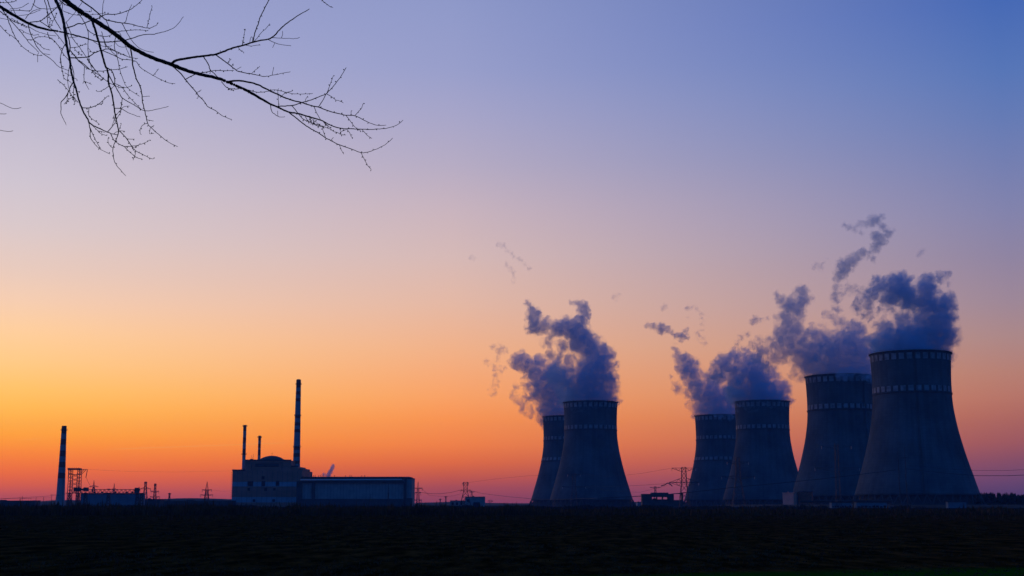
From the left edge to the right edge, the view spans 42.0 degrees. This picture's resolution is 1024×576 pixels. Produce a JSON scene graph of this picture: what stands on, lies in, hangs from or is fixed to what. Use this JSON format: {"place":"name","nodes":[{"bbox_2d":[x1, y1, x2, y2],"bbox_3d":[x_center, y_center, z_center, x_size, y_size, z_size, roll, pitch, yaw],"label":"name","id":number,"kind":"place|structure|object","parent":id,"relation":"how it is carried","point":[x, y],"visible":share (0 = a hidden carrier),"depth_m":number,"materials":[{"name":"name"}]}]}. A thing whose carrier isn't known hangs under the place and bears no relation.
{"place":"outdoors","nodes":[
{"label":"outdoors","id":0,"kind":"place"},
{"bbox_2d":[40,498,636,504],"bbox_3d":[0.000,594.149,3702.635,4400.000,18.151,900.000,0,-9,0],"label":"hills","id":1,"kind":"structure","parent":0,"point":[211,499],"depth_m":3336.24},
{"bbox_2d":[0,505,1023,575],"bbox_3d":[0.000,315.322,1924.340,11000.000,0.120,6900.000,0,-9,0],"label":"ground","id":2,"kind":"structure","parent":0,"point":[571,536],"depth_m":119.40,"materials":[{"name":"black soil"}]},
{"bbox_2d":[0,500,39,505],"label":"shed","id":3,"kind":"structure","parent":2,"relation":"on","point":[5,502],"depth_m":1678.42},
{"bbox_2d":[1,496,55,506],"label":"bus frame","id":4,"kind":"object","parent":2,"relation":"on","point":[27,498],"visible":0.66,"depth_m":1481.54,"materials":[{"name":"metal"}]},
{"bbox_2d":[55,426,67,506],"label":"striped chimney","id":5,"kind":"object","parent":2,"relation":"on","point":[60,492],"visible":0.95,"depth_m":1483.76,"materials":[{"name":"white paint"}]},
{"bbox_2d":[66,467,87,505],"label":"portal pylon","id":6,"kind":"object","parent":2,"relation":"on","point":[72,474],"visible":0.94,"depth_m":1235.40,"materials":[{"name":"metal"}]},
{"bbox_2d":[67,487,143,506],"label":"switchyard gantry","id":7,"kind":"object","parent":2,"relation":"on","point":[137,491],"visible":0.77,"depth_m":1224.44,"materials":[{"name":"metal"}]},
{"bbox_2d":[81,493,144,505],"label":"long shed","id":8,"kind":"structure","parent":2,"relation":"on","point":[117,498],"depth_m":1333.49,"materials":[{"name":"metal"}]},
{"bbox_2d":[140,481,150,504],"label":"power pylon","id":9,"kind":"object","parent":2,"relation":"on","point":[145,488],"visible":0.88,"depth_m":1433.37,"materials":[{"name":"metal"}]},
{"bbox_2d":[145,498,163,506],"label":"switch house","id":10,"kind":"structure","parent":2,"relation":"on","point":[160,501],"depth_m":1481.31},
{"bbox_2d":[150,483,159,504],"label":"power pylon","id":11,"kind":"object","parent":2,"relation":"on","point":[154,496],"visible":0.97,"depth_m":1462.00,"materials":[{"name":"metal"}]},
{"bbox_2d":[164,500,235,506],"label":"long wall block","id":12,"kind":"structure","parent":2,"relation":"on","point":[216,503],"depth_m":1540.20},
{"bbox_2d":[0,0,402,175],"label":"bare tree","id":13,"kind":"object","parent":2,"relation":"on","point":[69,3],"visible":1,"depth_m":6.72,"materials":[{"name":"grey plant"}]},
{"bbox_2d":[200,483,212,503],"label":"power pylon","id":14,"kind":"object","parent":2,"relation":"on","point":[207,494],"visible":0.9,"depth_m":1432.63,"materials":[{"name":"metal"}]},
{"bbox_2d":[230,453,311,506],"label":"reactor building","id":15,"kind":"structure","parent":2,"relation":"on","point":[269,481],"depth_m":1583.63,"materials":[{"name":"concrete"}]},
{"bbox_2d":[241,425,246,468],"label":"striped chimney","id":16,"kind":"object","parent":15,"relation":"on","point":[243,453],"visible":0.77,"depth_m":1642.96,"materials":[{"name":"white paint"}]},
{"bbox_2d":[257,436,261,459],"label":"striped chimney","id":17,"kind":"object","parent":15,"relation":"on","point":[259,446],"visible":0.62,"depth_m":1668.20,"materials":[{"name":"white paint"}]},
{"bbox_2d":[293,379,301,466],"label":"striped chimney","id":18,"kind":"object","parent":15,"relation":"on","point":[296,446],"visible":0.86,"depth_m":1631.42,"materials":[{"name":"white paint"}]},
{"bbox_2d":[296,475,414,506],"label":"turbine hall","id":19,"kind":"structure","parent":2,"relation":"on","point":[350,491],"depth_m":1541.87,"materials":[{"name":"metal"}]},
{"bbox_2d":[414,483,422,504],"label":"power pylon","id":20,"kind":"object","parent":2,"relation":"on","point":[418,494],"visible":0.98,"depth_m":1334.16,"materials":[{"name":"metal"}]},
{"bbox_2d":[450,500,464,505],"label":"utility building","id":21,"kind":"structure","parent":2,"relation":"on","point":[455,503],"depth_m":1678.22,"materials":[{"name":"grey concrete"}]},
{"bbox_2d":[460,482,470,505],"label":"power pylon","id":22,"kind":"object","parent":2,"relation":"on","point":[463,484],"visible":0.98,"depth_m":1382.52,"materials":[{"name":"metal"}]},
{"bbox_2d":[470,490,591,499],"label":"power line","id":23,"kind":"object","parent":22,"relation":"hanging from","point":[547,499],"visible":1,"depth_m":1088.77,"materials":[{"name":"metal"}]},
{"bbox_2d":[465,496,484,506],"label":"pump house","id":24,"kind":"structure","parent":2,"relation":"on","point":[480,501],"depth_m":1668.74,"materials":[{"name":"grey concrete"}]},
{"bbox_2d":[529,414,563,505],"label":"cooling tower","id":25,"kind":"structure","parent":2,"relation":"on","point":[553,434],"depth_m":2223.07,"materials":[{"name":"concrete"}]},
{"bbox_2d":[548,399,636,506],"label":"cooling tower","id":26,"kind":"structure","parent":2,"relation":"on","point":[590,448],"depth_m":1899.44,"materials":[{"name":"concrete"}]},
{"bbox_2d":[641,493,682,506],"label":"workshop","id":27,"kind":"structure","parent":2,"relation":"on","point":[649,500],"depth_m":1481.13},
{"bbox_2d":[661,467,698,506],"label":"power pylon","id":28,"kind":"object","parent":2,"relation":"on","point":[691,482],"visible":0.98,"depth_m":1286.02,"materials":[{"name":"metal"}]},
{"bbox_2d":[683,413,735,505],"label":"cooling tower","id":29,"kind":"structure","parent":2,"relation":"on","point":[715,442],"depth_m":2192.13,"materials":[{"name":"concrete"}]},
{"bbox_2d":[721,457,754,506],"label":"power pylon","id":30,"kind":"object","parent":2,"relation":"on","point":[735,484],"visible":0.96,"depth_m":1237.70,"materials":[{"name":"metal"}]},
{"bbox_2d":[720,399,797,504],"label":"cooling tower","id":31,"kind":"structure","parent":2,"relation":"on","point":[763,446],"depth_m":1891.11,"materials":[{"name":"concrete"}]},
{"bbox_2d":[783,492,796,504],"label":"gatehouse","id":32,"kind":"object","parent":2,"relation":"on","point":[789,498],"visible":0.66,"depth_m":1380.91,"materials":[{"name":"paint"}]},
{"bbox_2d":[816,444,859,507],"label":"power pylon","id":33,"kind":"object","parent":2,"relation":"on","point":[839,471],"visible":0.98,"depth_m":1169.24,"materials":[{"name":"metal"}]},
{"bbox_2d":[829,501,851,507],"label":"site office","id":34,"kind":"structure","parent":2,"relation":"on","point":[833,504],"depth_m":1164.63,"materials":[{"name":"grey metal"}]},
{"bbox_2d":[800,500,890,503],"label":"pipe rack","id":35,"kind":"object","parent":2,"relation":"on","point":[813,501],"visible":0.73,"depth_m":1204.77,"materials":[{"name":"metal"}]},
{"bbox_2d":[854,501,886,507],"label":"pump station","id":36,"kind":"object","parent":2,"relation":"on","point":[867,504],"visible":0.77,"depth_m":1164.63,"materials":[{"name":"grey metal"}]},
{"bbox_2d":[946,501,965,507],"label":"site cabin","id":37,"kind":"object","parent":2,"relation":"on","point":[953,504],"visible":0.88,"depth_m":1135.13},
{"bbox_2d":[0,498,1023,514],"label":"dry grass","id":38,"kind":"structure","parent":0,"point":[187,509],"depth_m":433.13,"materials":[{"name":"brown plant"}]},
{"bbox_2d":[0,0,1023,502],"label":"sky","id":39,"kind":"structure","parent":0,"point":[671,212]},
{"bbox_2d":[604,470,892,497],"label":"power line","id":40,"kind":"object","parent":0,"point":[749,485],"visible":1,"depth_m":989.11,"materials":[{"name":"metal"}]},
{"bbox_2d":[717,505,1023,507],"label":"terrain","id":41,"kind":"structure","parent":0,"point":[970,506],"depth_m":1194.50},
{"bbox_2d":[793,372,872,504],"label":"cooling tower","id":42,"kind":"structure","parent":41,"relation":"on","point":[839,408],"depth_m":1538.58,"materials":[{"name":"concrete"}]},
{"bbox_2d":[852,348,986,504],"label":"cooling tower","id":43,"kind":"structure","parent":41,"relation":"on","point":[913,413],"depth_m":1297.17,"materials":[{"name":"concrete"}]},
{"bbox_2d":[973,492,1023,504],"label":"forest","id":44,"kind":"object","parent":41,"relation":"on","point":[991,498],"visible":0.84,"depth_m":1257.17,"materials":[{"name":"plant"}]},
{"bbox_2d":[910,465,1008,470],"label":"power line","id":45,"kind":"object","parent":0,"point":[977,470],"visible":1,"depth_m":1090.09,"materials":[{"name":"metal"}]},
{"bbox_2d":[911,469,1018,475],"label":"power line","id":46,"kind":"object","parent":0,"point":[973,475],"visible":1,"depth_m":990.43,"materials":[{"name":"metal"}]}
]}

